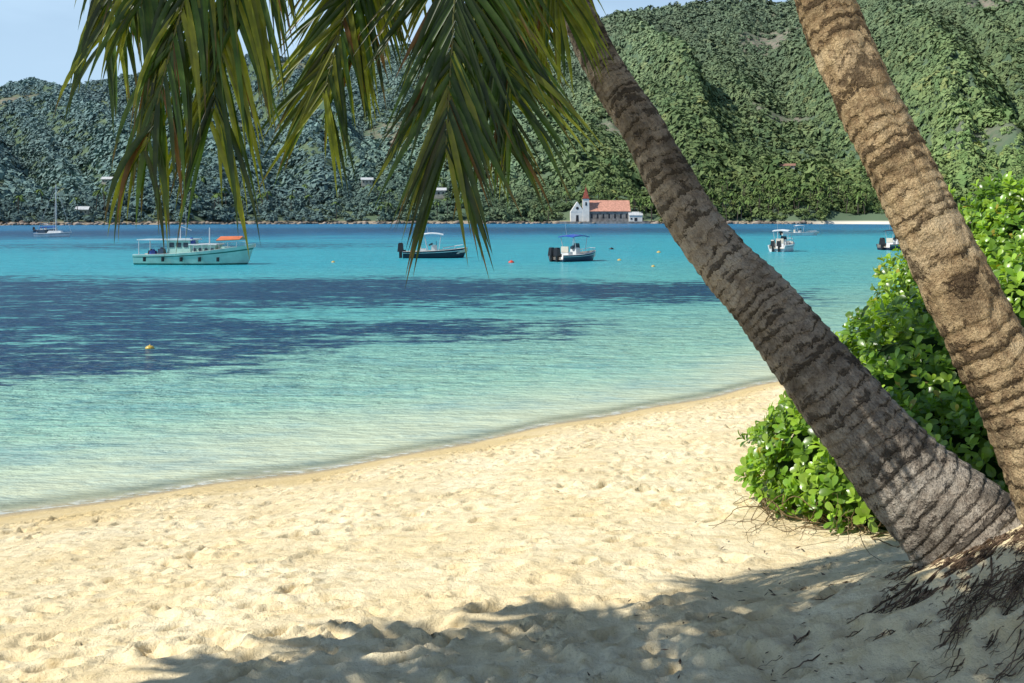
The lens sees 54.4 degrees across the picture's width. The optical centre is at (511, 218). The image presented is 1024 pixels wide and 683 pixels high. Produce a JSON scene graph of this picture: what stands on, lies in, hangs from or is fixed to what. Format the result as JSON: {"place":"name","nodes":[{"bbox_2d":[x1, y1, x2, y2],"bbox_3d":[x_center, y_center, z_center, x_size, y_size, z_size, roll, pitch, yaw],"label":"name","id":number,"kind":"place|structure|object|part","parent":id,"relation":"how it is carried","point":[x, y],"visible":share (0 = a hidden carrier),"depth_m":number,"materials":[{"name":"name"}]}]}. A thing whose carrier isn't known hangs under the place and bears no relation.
{"place":"outdoors","nodes":[
{"label":"outdoors","id":0,"kind":"place"},
{"bbox_2d":[0,0,787,86],"label":"sky","id":1,"kind":"structure","parent":0,"point":[39,39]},
{"bbox_2d":[0,224,916,514],"bbox_3d":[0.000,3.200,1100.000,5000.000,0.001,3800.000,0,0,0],"label":"sea water","id":2,"kind":"structure","parent":0,"point":[298,344],"depth_m":26.67,"materials":[{"name":"blue liquid"}]},
{"bbox_2d":[32,224,57,231],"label":"motorboat","id":3,"kind":"object","parent":2,"relation":"on","point":[35,230],"visible":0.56,"depth_m":249.49,"materials":[{"name":"paint"}]},
{"bbox_2d":[33,186,70,236],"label":"sailboat","id":4,"kind":"object","parent":2,"relation":"on","point":[45,233],"visible":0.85,"depth_m":176.51,"materials":[{"name":"white paint"}]},
{"bbox_2d":[145,344,153,348],"bbox_3d":[-8.950,3.199,24.600,0.220,0.200,0.220,0,0,0],"label":"mooring buoy","id":5,"kind":"object","parent":2,"relation":"on","point":[149,347],"visible":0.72,"depth_m":24.53,"materials":[{"name":"yellow plastic"}]},
{"bbox_2d":[132,226,255,264],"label":"fishing boat","id":6,"kind":"object","parent":2,"relation":"on","point":[191,251],"visible":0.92,"depth_m":69.61,"materials":[{"name":"green paint"}]},
{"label":"windows","id":7,"kind":"part","parent":6,"relation":"part of","materials":[{"name":"glass"}]},
{"bbox_2d":[397,230,467,257],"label":"motorboat","id":8,"kind":"object","parent":2,"relation":"on","point":[433,252],"visible":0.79,"depth_m":81.33,"materials":[{"name":"beige plastic"}]},
{"bbox_2d":[548,225,595,261],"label":"motorboat","id":9,"kind":"object","parent":2,"relation":"on","point":[574,254],"visible":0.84,"depth_m":75.08,"materials":[{"name":"blue paint"}]},
{"bbox_2d":[559,222,649,223],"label":"sea wall","id":10,"kind":"structure","parent":2,"relation":"in","point":[606,222],"depth_m":680.55,"materials":[{"name":"grey stone"}]},
{"bbox_2d":[768,226,794,251],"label":"motorboat","id":11,"kind":"object","parent":2,"relation":"on","point":[782,244],"visible":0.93,"depth_m":97.80,"materials":[{"name":"white paint"}]},
{"bbox_2d":[779,224,818,234],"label":"motorboat","id":12,"kind":"object","parent":2,"relation":"on","point":[799,232],"visible":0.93,"depth_m":194.32,"materials":[{"name":"white paint"}]},
{"bbox_2d":[876,226,900,249],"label":"motorboat","id":13,"kind":"object","parent":2,"relation":"on","point":[890,243],"visible":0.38,"depth_m":103.00,"materials":[{"name":"beige plastic"}]},
{"bbox_2d":[0,378,1023,682],"bbox_3d":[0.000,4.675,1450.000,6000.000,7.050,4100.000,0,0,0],"label":"beach sand ground","id":14,"kind":"structure","parent":0,"point":[514,556],"depth_m":5.53,"materials":[{"name":"beige sand"}]},
{"bbox_2d":[53,0,1023,682],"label":"palm tree","id":15,"kind":"object","parent":14,"relation":"on","point":[923,494],"visible":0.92,"depth_m":4.13,"materials":[{"name":"grey plant"}]},
{"bbox_2d":[516,521,1017,680],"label":"leaf litter","id":16,"kind":"object","parent":14,"relation":"on","point":[795,637],"visible":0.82,"depth_m":4.19,"materials":[{"name":"brown plant"}]},
{"bbox_2d":[708,171,1023,560],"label":"beach naupaka bush","id":17,"kind":"object","parent":14,"relation":"on","point":[898,350],"visible":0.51,"depth_m":6.63,"materials":[{"name":"green plant"}]},
{"bbox_2d":[794,0,1023,525],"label":"palm tree","id":18,"kind":"object","parent":14,"relation":"on","point":[976,319],"visible":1,"depth_m":4.25,"materials":[{"name":"beige plant"}]},
{"bbox_2d":[0,0,1023,224],"bbox_3d":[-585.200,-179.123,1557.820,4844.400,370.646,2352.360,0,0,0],"label":"hills","id":19,"kind":"structure","parent":0,"point":[839,217],"depth_m":858.04,"materials":[{"name":"green plant"}]},
{"bbox_2d":[75,206,90,214],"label":"house","id":20,"kind":"structure","parent":19,"relation":"on","point":[84,209],"depth_m":570.16,"materials":[{"name":"metal"}]},
{"bbox_2d":[101,177,112,184],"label":"house","id":21,"kind":"structure","parent":19,"relation":"on","point":[105,180],"depth_m":736.87,"materials":[{"name":"metal"}]},
{"bbox_2d":[360,177,373,186],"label":"house","id":22,"kind":"structure","parent":19,"relation":"on","point":[365,181],"depth_m":751.87,"materials":[{"name":"metal"}]},
{"bbox_2d":[434,188,446,198],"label":"house","id":23,"kind":"structure","parent":19,"relation":"on","point":[440,192],"depth_m":737.65,"materials":[{"name":"metal"}]},
{"bbox_2d":[13,174,956,221],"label":"coconut palm grove","id":24,"kind":"object","parent":19,"relation":"on","point":[857,195],"visible":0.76,"depth_m":668.54,"materials":[{"name":"green plant"}]},
{"bbox_2d":[0,220,969,224],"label":"shore rocks","id":25,"kind":"object","parent":19,"relation":"on","point":[21,222],"visible":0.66,"depth_m":635.16,"materials":[{"name":"stone"}]},
{"bbox_2d":[628,212,642,221],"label":"annex","id":26,"kind":"object","parent":25,"relation":"on","point":[635,216],"visible":1,"depth_m":683.50,"materials":[{"name":"white paint"}]},
{"bbox_2d":[0,0,1023,222],"bbox_3d":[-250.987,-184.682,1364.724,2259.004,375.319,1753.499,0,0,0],"label":"forest trees","id":27,"kind":"object","parent":19,"relation":"on","point":[942,35],"visible":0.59,"depth_m":900.13,"materials":[{"name":"green plant"}]},
{"bbox_2d":[570,211,628,221],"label":"walls","id":28,"kind":"structure","parent":19,"relation":"on","point":[600,218],"depth_m":686.50,"materials":[{"name":"white paint"}]},
{"bbox_2d":[570,202,582,211],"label":"front gable","id":29,"kind":"structure","parent":28,"relation":"on","point":[574,209],"depth_m":685.90,"materials":[{"name":"white paint"}]},
{"bbox_2d":[582,187,589,221],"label":"steeple","id":30,"kind":"object","parent":28,"relation":"on","point":[585,198],"visible":0.99,"depth_m":685.77,"materials":[{"name":"white paint"}]},
{"bbox_2d":[576,202,626,220],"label":"windows and door","id":31,"kind":"structure","parent":28,"relation":"attached to","point":[577,216],"depth_m":686.42,"materials":[{"name":"black glass"}]},
{"bbox_2d":[589,200,630,210],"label":"roof","id":32,"kind":"structure","parent":28,"relation":"on","point":[609,205],"depth_m":689.51,"materials":[{"name":"tile"}]},
{"bbox_2d":[778,163,795,168],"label":"house","id":33,"kind":"structure","parent":19,"relation":"on","point":[793,165],"depth_m":730.91,"materials":[{"name":"tile"}]}
]}

